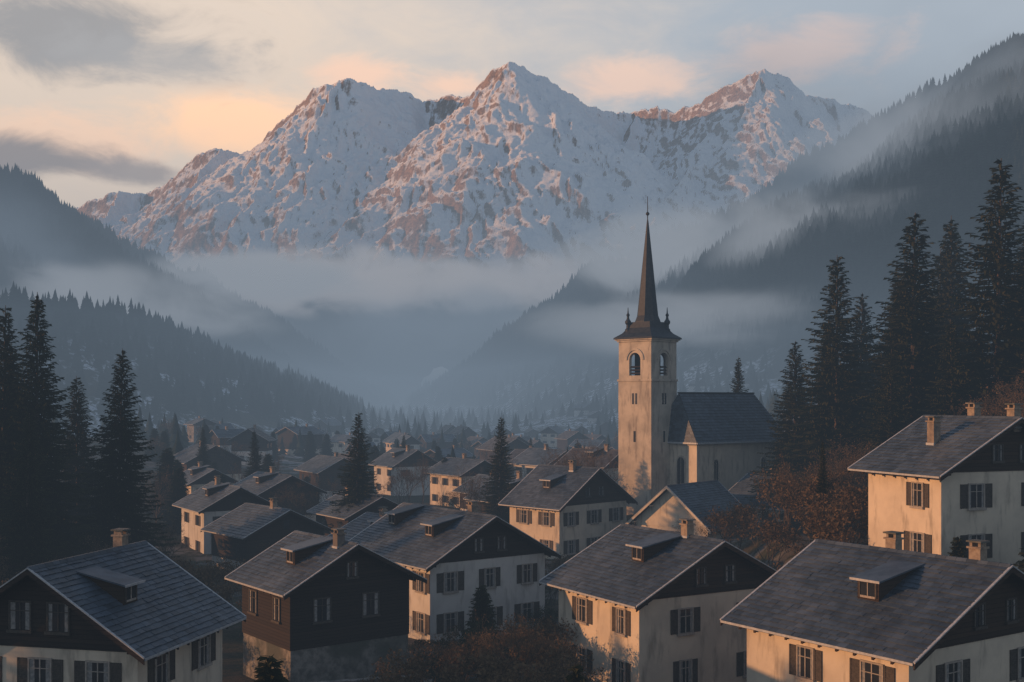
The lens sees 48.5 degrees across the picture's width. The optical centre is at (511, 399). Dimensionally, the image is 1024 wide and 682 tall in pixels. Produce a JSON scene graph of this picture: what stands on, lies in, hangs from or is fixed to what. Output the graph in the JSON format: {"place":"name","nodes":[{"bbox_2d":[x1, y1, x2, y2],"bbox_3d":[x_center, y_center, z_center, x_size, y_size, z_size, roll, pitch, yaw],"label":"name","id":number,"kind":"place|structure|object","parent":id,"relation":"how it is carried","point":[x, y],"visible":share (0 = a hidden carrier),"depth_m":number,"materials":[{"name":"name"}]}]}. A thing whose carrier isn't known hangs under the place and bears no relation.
{"place":"outdoors","nodes":[
{"label":"outdoors","id":0,"kind":"place"},
{"bbox_2d":[77,62,872,389],"bbox_3d":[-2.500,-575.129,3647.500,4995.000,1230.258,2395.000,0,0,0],"label":"snowy mountain range","id":1,"kind":"structure","parent":0,"point":[383,238],"depth_m":3360.56,"materials":[{"name":"white snow"}]},
{"bbox_2d":[0,44,1023,681],"bbox_3d":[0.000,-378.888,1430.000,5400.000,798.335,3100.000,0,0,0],"label":"valley ground","id":2,"kind":"structure","parent":0,"point":[232,638],"depth_m":786.13,"materials":[{"name":"green plant"}]},
{"bbox_2d":[0,414,69,585],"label":"spruce tree","id":3,"kind":"object","parent":2,"relation":"on","point":[22,517],"visible":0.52,"depth_m":83.68,"materials":[{"name":"green plant"}]},
{"bbox_2d":[0,305,72,566],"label":"spruce tree","id":4,"kind":"object","parent":2,"relation":"on","point":[6,367],"visible":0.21,"depth_m":89.85,"materials":[{"name":"green plant"}]},
{"bbox_2d":[0,292,101,565],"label":"spruce tree","id":5,"kind":"object","parent":2,"relation":"on","point":[35,405],"visible":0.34,"depth_m":89.44,"materials":[{"name":"green plant"}]},
{"bbox_2d":[56,376,112,554],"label":"spruce tree","id":6,"kind":"object","parent":2,"relation":"on","point":[81,435],"visible":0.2,"depth_m":104.50,"materials":[{"name":"green plant"}]},
{"bbox_2d":[0,528,245,681],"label":"timber chalet","id":7,"kind":"object","parent":2,"relation":"on","point":[121,610],"visible":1,"depth_m":48.28,"materials":[{"name":"beige paint"}]},
{"bbox_2d":[0,600,215,681],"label":"windows","id":8,"kind":"structure","parent":7,"relation":"in","point":[29,669],"depth_m":47.97,"materials":[{"name":"brown glass"}]},
{"bbox_2d":[68,348,179,557],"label":"spruce tree","id":9,"kind":"object","parent":2,"relation":"on","point":[119,503],"visible":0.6,"depth_m":94.56,"materials":[{"name":"green plant"}]},
{"bbox_2d":[145,448,178,516],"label":"spruce tree","id":10,"kind":"object","parent":2,"relation":"on","point":[166,459],"visible":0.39,"depth_m":150.62,"materials":[{"name":"green plant"}]},
{"bbox_2d":[149,511,191,558],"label":"bare tree","id":11,"kind":"object","parent":2,"relation":"on","point":[172,534],"visible":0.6,"depth_m":99.33,"materials":[{"name":"brown plant"}]},
{"bbox_2d":[158,467,190,533],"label":"spruce tree","id":12,"kind":"object","parent":2,"relation":"on","point":[178,488],"visible":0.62,"depth_m":136.47,"materials":[{"name":"green plant"}]},
{"bbox_2d":[168,556,226,591],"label":"autumn shrub","id":13,"kind":"object","parent":2,"relation":"on","point":[201,576],"visible":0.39,"depth_m":84.52,"materials":[{"name":"brown plant"}]},
{"bbox_2d":[183,416,217,441],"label":"village house","id":14,"kind":"structure","parent":2,"relation":"on","point":[193,437],"depth_m":362.47,"materials":[{"name":"stone"}]},
{"bbox_2d":[195,429,212,467],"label":"spruce tree","id":15,"kind":"object","parent":2,"relation":"on","point":[202,454],"visible":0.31,"depth_m":187.88,"materials":[{"name":"green plant"}]},
{"bbox_2d":[173,440,246,480],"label":"timber barn","id":16,"kind":"structure","parent":2,"relation":"on","point":[186,457],"depth_m":210.37,"materials":[{"name":"beige paint"}]},
{"bbox_2d":[184,462,238,493],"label":"village house","id":17,"kind":"structure","parent":2,"relation":"on","point":[198,476],"depth_m":167.84,"materials":[{"name":"beige paint"}]},
{"bbox_2d":[172,476,280,553],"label":"village house","id":18,"kind":"structure","parent":2,"relation":"on","point":[207,504],"depth_m":123.32,"materials":[{"name":"white paint"}]},
{"bbox_2d":[203,552,250,601],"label":"autumn shrub","id":19,"kind":"object","parent":2,"relation":"on","point":[224,571],"visible":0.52,"depth_m":87.66,"materials":[{"name":"brown plant"}]},
{"bbox_2d":[210,426,244,451],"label":"village house","id":20,"kind":"structure","parent":2,"relation":"on","point":[217,435],"depth_m":282.28,"materials":[{"name":"white paint"}]},
{"bbox_2d":[213,580,242,636],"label":"autumn shrub","id":21,"kind":"object","parent":2,"relation":"on","point":[222,591],"visible":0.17,"depth_m":80.27,"materials":[{"name":"brown plant"}]},
{"bbox_2d":[227,425,275,466],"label":"village house","id":22,"kind":"structure","parent":2,"relation":"on","point":[265,443],"depth_m":260.08,"materials":[{"name":"white paint"}]},
{"bbox_2d":[243,432,264,478],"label":"spruce tree","id":23,"kind":"object","parent":2,"relation":"on","point":[254,461],"visible":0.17,"depth_m":159.76,"materials":[{"name":"green plant"}]},
{"bbox_2d":[200,498,333,571],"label":"timber barn","id":24,"kind":"structure","parent":2,"relation":"on","point":[244,530],"depth_m":107.84,"materials":[{"name":"white paint"}]},
{"bbox_2d":[251,654,289,681],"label":"bush","id":25,"kind":"object","parent":2,"relation":"on","point":[267,672],"visible":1,"depth_m":40.80,"materials":[{"name":"green plant"}]},
{"bbox_2d":[233,466,326,520],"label":"timber barn","id":26,"kind":"structure","parent":2,"relation":"on","point":[262,484],"depth_m":146.48,"materials":[{"name":"beige paint"}]},
{"bbox_2d":[270,484,311,512],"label":"bare tree","id":27,"kind":"object","parent":2,"relation":"on","point":[282,499],"visible":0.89,"depth_m":136.68,"materials":[{"name":"brown plant"}]},
{"bbox_2d":[275,424,325,454],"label":"village house","id":28,"kind":"structure","parent":2,"relation":"on","point":[289,436],"depth_m":327.50,"materials":[{"name":"beige paint"}]},
{"bbox_2d":[302,431,317,460],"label":"spruce tree","id":29,"kind":"object","parent":2,"relation":"on","point":[310,450],"visible":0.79,"depth_m":304.37,"materials":[{"name":"green plant"}]},
{"bbox_2d":[224,528,426,681],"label":"timber chalet","id":30,"kind":"object","parent":2,"relation":"on","point":[316,607],"visible":1,"depth_m":65.99,"materials":[{"name":"wood"}]},
{"bbox_2d":[247,561,380,624],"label":"windows","id":31,"kind":"structure","parent":30,"relation":"in","point":[370,600],"depth_m":65.81,"materials":[{"name":"brown glass"}]},
{"bbox_2d":[312,418,341,436],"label":"village house","id":32,"kind":"structure","parent":2,"relation":"on","point":[335,425],"depth_m":565.85,"materials":[{"name":"beige paint"}]},
{"bbox_2d":[294,452,367,501],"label":"timber barn","id":33,"kind":"structure","parent":2,"relation":"on","point":[327,467],"depth_m":190.83,"materials":[{"name":"white paint"}]},
{"bbox_2d":[330,432,365,453],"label":"village house","id":34,"kind":"structure","parent":2,"relation":"on","point":[338,443],"depth_m":365.84,"materials":[{"name":"beige paint"}]},
{"bbox_2d":[306,488,398,535],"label":"timber barn","id":35,"kind":"structure","parent":2,"relation":"on","point":[322,511],"depth_m":119.41,"materials":[{"name":"white paint"}]},
{"bbox_2d":[323,412,383,527],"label":"spruce tree","id":36,"kind":"object","parent":2,"relation":"on","point":[357,474],"visible":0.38,"depth_m":120.60,"materials":[{"name":"green plant"}]},
{"bbox_2d":[328,506,387,540],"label":"village house","id":37,"kind":"structure","parent":2,"relation":"on","point":[358,525],"depth_m":104.72,"materials":[{"name":"grey tile"}]},
{"bbox_2d":[368,445,437,495],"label":"village house","id":38,"kind":"structure","parent":2,"relation":"on","point":[387,462],"depth_m":203.77,"materials":[{"name":"white paint"}]},
{"bbox_2d":[381,467,424,503],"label":"bare tree","id":39,"kind":"object","parent":2,"relation":"on","point":[394,480],"visible":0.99,"depth_m":162.05,"materials":[{"name":"brown plant"}]},
{"bbox_2d":[371,641,467,681],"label":"autumn shrub","id":40,"kind":"object","parent":2,"relation":"on","point":[411,666],"visible":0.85,"depth_m":57.49,"materials":[{"name":"brown plant"}]},
{"bbox_2d":[47,396,796,469],"bbox_3d":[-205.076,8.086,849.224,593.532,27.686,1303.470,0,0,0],"label":"valley tree line","id":41,"kind":"object","parent":2,"relation":"on","point":[179,439],"visible":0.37,"depth_m":633.68,"materials":[{"name":"green plant"}]},
{"bbox_2d":[418,432,456,452],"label":"village house","id":42,"kind":"structure","parent":2,"relation":"on","point":[426,440],"depth_m":398.87,"materials":[{"name":"beige paint"}]},
{"bbox_2d":[424,445,475,459],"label":"village house","id":43,"kind":"structure","parent":2,"relation":"on","point":[457,451],"depth_m":268.87,"materials":[{"name":"white paint"}]},
{"bbox_2d":[349,500,560,642],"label":"plaster chalet","id":44,"kind":"object","parent":2,"relation":"on","point":[455,558],"visible":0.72,"depth_m":79.19,"materials":[{"name":"tile"}]},
{"bbox_2d":[412,535,539,635],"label":"windows","id":45,"kind":"structure","parent":44,"relation":"in","point":[452,581],"depth_m":77.71,"materials":[{"name":"brown glass"}]},
{"bbox_2d":[401,610,509,680],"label":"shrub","id":46,"kind":"object","parent":2,"relation":"on","point":[469,646],"visible":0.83,"depth_m":59.98,"materials":[{"name":"brown plant"}]},
{"bbox_2d":[425,453,496,507],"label":"village house","id":47,"kind":"structure","parent":2,"relation":"on","point":[441,483],"depth_m":179.90,"materials":[{"name":"beige paint"}]},
{"bbox_2d":[430,642,495,681],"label":"autumn shrub","id":48,"kind":"object","parent":2,"relation":"on","point":[457,654],"visible":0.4,"depth_m":63.42,"materials":[{"name":"brown plant"}]},
{"bbox_2d":[441,618,495,668],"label":"garden bush","id":49,"kind":"object","parent":2,"relation":"on","point":[471,629],"visible":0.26,"depth_m":69.99,"materials":[{"name":"brown plant"}]},
{"bbox_2d":[440,477,505,513],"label":"bare tree","id":50,"kind":"object","parent":2,"relation":"on","point":[460,497],"visible":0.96,"depth_m":121.10,"materials":[{"name":"brown plant"}]},
{"bbox_2d":[452,473,494,510],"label":"timber barn","id":51,"kind":"structure","parent":2,"relation":"on","point":[476,479],"depth_m":156.76,"materials":[{"name":"white paint"}]},
{"bbox_2d":[427,645,536,681],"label":"autumn shrub","id":52,"kind":"object","parent":2,"relation":"on","point":[486,669],"visible":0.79,"depth_m":55.38,"materials":[{"name":"brown plant"}]},
{"bbox_2d":[462,584,505,651],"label":"spruce tree","id":53,"kind":"object","parent":2,"relation":"on","point":[482,605],"visible":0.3,"depth_m":72.76,"materials":[{"name":"green plant"}]},
{"bbox_2d":[463,471,523,513],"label":"timber barn","id":54,"kind":"structure","parent":2,"relation":"on","point":[519,478],"depth_m":139.30,"materials":[{"name":"beige paint"}]},
{"bbox_2d":[479,417,517,523],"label":"spruce tree","id":55,"kind":"object","parent":2,"relation":"on","point":[503,485],"visible":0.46,"depth_m":127.73,"materials":[{"name":"green plant"}]},
{"bbox_2d":[476,434,528,464],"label":"village house","id":56,"kind":"structure","parent":2,"relation":"on","point":[517,443],"depth_m":292.18,"materials":[{"name":"white paint"}]},
{"bbox_2d":[0,32,1023,424],"bbox_3d":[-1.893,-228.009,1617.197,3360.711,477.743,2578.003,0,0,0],"label":"hillside forest","id":57,"kind":"object","parent":2,"relation":"on","point":[486,360],"visible":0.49,"depth_m":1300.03,"materials":[{"name":"green plant"}]},
{"bbox_2d":[463,617,567,679],"bbox_3d":[0.418,14.406,62.513,6.139,4.726,4.823,0,0,12],"label":"autumn shrub","id":58,"kind":"object","parent":2,"relation":"on","point":[544,647],"visible":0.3,"depth_m":62.30,"materials":[{"name":"brown plant"}]},
{"bbox_2d":[471,612,573,680],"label":"bare tree","id":59,"kind":"object","parent":2,"relation":"on","point":[498,646],"visible":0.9,"depth_m":57.34,"materials":[{"name":"brown plant"}]},
{"bbox_2d":[479,657,572,681],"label":"autumn shrub","id":60,"kind":"object","parent":2,"relation":"on","point":[514,675],"visible":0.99,"depth_m":52.27,"materials":[{"name":"brown plant"}]},
{"bbox_2d":[517,605,558,628],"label":"garden bush","id":61,"kind":"object","parent":2,"relation":"on","point":[540,614],"visible":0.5,"depth_m":80.23,"materials":[{"name":"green plant"}]},
{"bbox_2d":[509,444,568,477],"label":"village house","id":62,"kind":"structure","parent":2,"relation":"on","point":[529,459],"depth_m":205.98,"materials":[{"name":"white paint"}]},
{"bbox_2d":[499,609,580,660],"bbox_3d":[2.180,14.412,65.420,6.139,4.726,4.823,0,0,2],"label":"autumn shrub","id":63,"kind":"object","parent":2,"relation":"on","point":[548,624],"visible":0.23,"depth_m":64.85,"materials":[{"name":"brown plant"}]},
{"bbox_2d":[539,424,564,446],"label":"village house","id":64,"kind":"structure","parent":2,"relation":"on","point":[549,434],"depth_m":482.24,"materials":[{"name":"beige paint"}]},
{"bbox_2d":[507,632,607,681],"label":"autumn shrub","id":65,"kind":"object","parent":2,"relation":"on","point":[554,656],"visible":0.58,"depth_m":57.93,"materials":[{"name":"brown plant"}]},
{"bbox_2d":[498,460,637,558],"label":"plaster chalet","id":66,"kind":"object","parent":2,"relation":"on","point":[572,508],"visible":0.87,"depth_m":114.25,"materials":[{"name":"paint"}]},
{"bbox_2d":[516,486,622,554],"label":"windows","id":67,"kind":"structure","parent":66,"relation":"in","point":[545,519],"depth_m":113.84,"materials":[{"name":"brown glass"}]},
{"bbox_2d":[554,429,589,449],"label":"village house","id":68,"kind":"structure","parent":2,"relation":"on","point":[565,439],"depth_m":404.28,"materials":[{"name":"white paint"}]},
{"bbox_2d":[554,444,617,482],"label":"village house","id":69,"kind":"structure","parent":2,"relation":"on","point":[606,454],"depth_m":164.05,"materials":[{"name":"beige paint"}]},
{"bbox_2d":[568,435,617,481],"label":"bare tree","id":70,"kind":"object","parent":2,"relation":"on","point":[593,458],"visible":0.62,"depth_m":132.46,"materials":[{"name":"brown plant"}]},
{"bbox_2d":[539,518,776,681],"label":"plaster chalet","id":71,"kind":"object","parent":2,"relation":"on","point":[640,604],"visible":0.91,"depth_m":61.59,"materials":[{"name":"paint"}]},
{"bbox_2d":[572,564,746,681],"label":"windows","id":72,"kind":"structure","parent":71,"relation":"in","point":[682,620],"depth_m":60.82,"materials":[{"name":"brown glass"}]},
{"bbox_2d":[637,524,748,538],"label":"walls","id":73,"kind":"structure","parent":2,"relation":"on","point":[717,536],"depth_m":108.19,"materials":[{"name":"beige paint"}]},
{"bbox_2d":[632,491,705,529],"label":"timber gable","id":74,"kind":"structure","parent":73,"relation":"on","point":[667,509],"depth_m":108.92,"materials":[{"name":"beige paint"}]},
{"bbox_2d":[629,480,758,531],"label":"roof","id":75,"kind":"structure","parent":74,"relation":"on","point":[697,499],"depth_m":110.12,"materials":[{"name":"stone"}]},
{"bbox_2d":[625,483,758,531],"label":"gutter","id":76,"kind":"object","parent":75,"relation":"attached to","point":[675,496],"visible":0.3,"depth_m":108.05,"materials":[{"name":"metal"}]},
{"bbox_2d":[613,196,783,514],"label":"stone church","id":77,"kind":"structure","parent":2,"relation":"on","point":[667,435],"depth_m":123.78,"materials":[{"name":"beige stone"}]},
{"bbox_2d":[676,455,765,483],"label":"arched windows","id":78,"kind":"structure","parent":77,"relation":"in","point":[680,460],"depth_m":122.94,"materials":[{"name":"black glass"}]},
{"bbox_2d":[672,503,762,544],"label":"bare tree","id":79,"kind":"object","parent":2,"relation":"on","point":[705,532],"visible":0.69,"depth_m":87.60,"materials":[{"name":"brown plant"}]},
{"bbox_2d":[703,501,773,548],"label":"autumn shrub","id":80,"kind":"object","parent":2,"relation":"on","point":[736,513],"visible":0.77,"depth_m":90.59,"materials":[{"name":"brown plant"}]},
{"bbox_2d":[729,358,748,391],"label":"spruce tree","id":81,"kind":"object","parent":2,"relation":"on","point":[737,376],"visible":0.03,"depth_m":135.68,"materials":[{"name":"green plant"}]},
{"bbox_2d":[728,468,803,528],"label":"village house","id":82,"kind":"structure","parent":2,"relation":"on","point":[739,489],"depth_m":117.91,"materials":[{"name":"beige paint"}]},
{"bbox_2d":[737,509,809,566],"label":"autumn shrub","id":83,"kind":"object","parent":2,"relation":"on","point":[768,532],"visible":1,"depth_m":79.38,"materials":[{"name":"brown plant"}]},
{"bbox_2d":[749,463,813,528],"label":"autumn shrub","id":84,"kind":"object","parent":2,"relation":"on","point":[767,490],"visible":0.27,"depth_m":86.10,"materials":[{"name":"brown plant"}]},
{"bbox_2d":[745,341,823,532],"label":"spruce tree","id":85,"kind":"object","parent":2,"relation":"on","point":[790,398],"visible":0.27,"depth_m":115.59,"materials":[{"name":"green plant"}]},
{"bbox_2d":[766,451,807,543],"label":"bare tree","id":86,"kind":"object","parent":2,"relation":"on","point":[786,482],"visible":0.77,"depth_m":83.97,"materials":[{"name":"brown plant"}]},
{"bbox_2d":[768,467,859,540],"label":"autumn shrub","id":87,"kind":"object","parent":2,"relation":"on","point":[832,483],"visible":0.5,"depth_m":79.81,"materials":[{"name":"brown plant"}]},
{"bbox_2d":[756,256,877,534],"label":"spruce tree","id":88,"kind":"object","parent":2,"relation":"on","point":[847,387],"visible":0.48,"depth_m":109.48,"materials":[{"name":"green plant"}]},
{"bbox_2d":[812,441,829,540],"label":"spruce tree","id":89,"kind":"object","parent":2,"relation":"on","point":[822,484],"visible":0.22,"depth_m":74.87,"materials":[{"name":"green plant"}]},
{"bbox_2d":[784,480,867,543],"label":"autumn shrub","id":90,"kind":"object","parent":2,"relation":"on","point":[854,496],"visible":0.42,"depth_m":72.92,"materials":[{"name":"brown plant"}]},
{"bbox_2d":[785,498,867,544],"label":"autumn shrub","id":91,"kind":"object","parent":2,"relation":"on","point":[832,522],"visible":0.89,"depth_m":68.87,"materials":[{"name":"brown plant"}]},
{"bbox_2d":[802,445,864,538],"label":"bare tree","id":92,"kind":"object","parent":2,"relation":"on","point":[842,464],"visible":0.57,"depth_m":82.64,"materials":[{"name":"brown plant"}]},
{"bbox_2d":[840,293,881,426],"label":"spruce tree","id":93,"kind":"object","parent":2,"relation":"on","point":[863,323],"visible":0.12,"depth_m":127.22,"materials":[{"name":"green plant"}]},
{"bbox_2d":[720,531,1023,681],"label":"plaster chalet","id":94,"kind":"object","parent":2,"relation":"on","point":[818,610],"visible":1,"depth_m":47.70,"materials":[{"name":"tile"}]},
{"bbox_2d":[789,597,1023,681],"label":"windows","id":95,"kind":"structure","parent":94,"relation":"in","point":[804,661],"depth_m":46.66,"materials":[{"name":"brown glass"}]},
{"bbox_2d":[848,349,915,531],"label":"spruce tree","id":96,"kind":"object","parent":2,"relation":"on","point":[888,424],"visible":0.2,"depth_m":100.78,"materials":[{"name":"green plant"}]},
{"bbox_2d":[859,277,923,433],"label":"spruce tree","id":97,"kind":"object","parent":2,"relation":"on","point":[884,341],"visible":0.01,"depth_m":117.71,"materials":[{"name":"green plant"}]},
{"bbox_2d":[827,212,971,523],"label":"spruce tree","id":98,"kind":"object","parent":2,"relation":"on","point":[915,375],"visible":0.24,"depth_m":104.06,"materials":[{"name":"green plant"}]},
{"bbox_2d":[847,403,1023,567],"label":"plaster chalet","id":99,"kind":"object","parent":2,"relation":"on","point":[937,484],"visible":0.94,"depth_m":62.66,"materials":[{"name":"paint"}]},
{"bbox_2d":[904,443,1023,557],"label":"windows","id":100,"kind":"structure","parent":99,"relation":"in","point":[972,495],"depth_m":62.17,"materials":[{"name":"brown glass"}]},
{"bbox_2d":[916,319,981,414],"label":"spruce tree","id":101,"kind":"object","parent":2,"relation":"on","point":[944,398],"visible":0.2,"depth_m":98.71,"materials":[{"name":"green plant"}]},
{"bbox_2d":[915,216,993,412],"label":"spruce tree","id":102,"kind":"object","parent":2,"relation":"on","point":[950,288],"visible":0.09,"depth_m":119.94,"materials":[{"name":"green plant"}]},
{"bbox_2d":[947,537,966,557],"bbox_3d":[23.517,9.449,60.003,2.436,4.506,2.316,0,-1,38],"label":"spruce tree","id":103,"kind":"object","parent":2,"relation":"on","point":[958,548],"visible":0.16,"depth_m":59.96,"materials":[{"name":"green plant"}]},
{"bbox_2d":[906,158,1023,426],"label":"spruce tree","id":104,"kind":"object","parent":2,"relation":"on","point":[1001,360],"visible":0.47,"depth_m":99.20,"materials":[{"name":"green plant"}]},
{"bbox_2d":[959,375,1023,415],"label":"bare tree","id":105,"kind":"object","parent":2,"relation":"on","point":[998,405],"visible":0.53,"depth_m":90.65,"materials":[{"name":"brown plant"}]},
{"bbox_2d":[987,370,1023,414],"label":"bare tree","id":106,"kind":"object","parent":2,"relation":"on","point":[1014,391],"visible":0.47,"depth_m":93.96,"materials":[{"name":"brown plant"}]},
{"bbox_2d":[0,0,1023,385],"label":"sky","id":107,"kind":"structure","parent":0,"point":[98,98],"materials":[{"name":"grey"}]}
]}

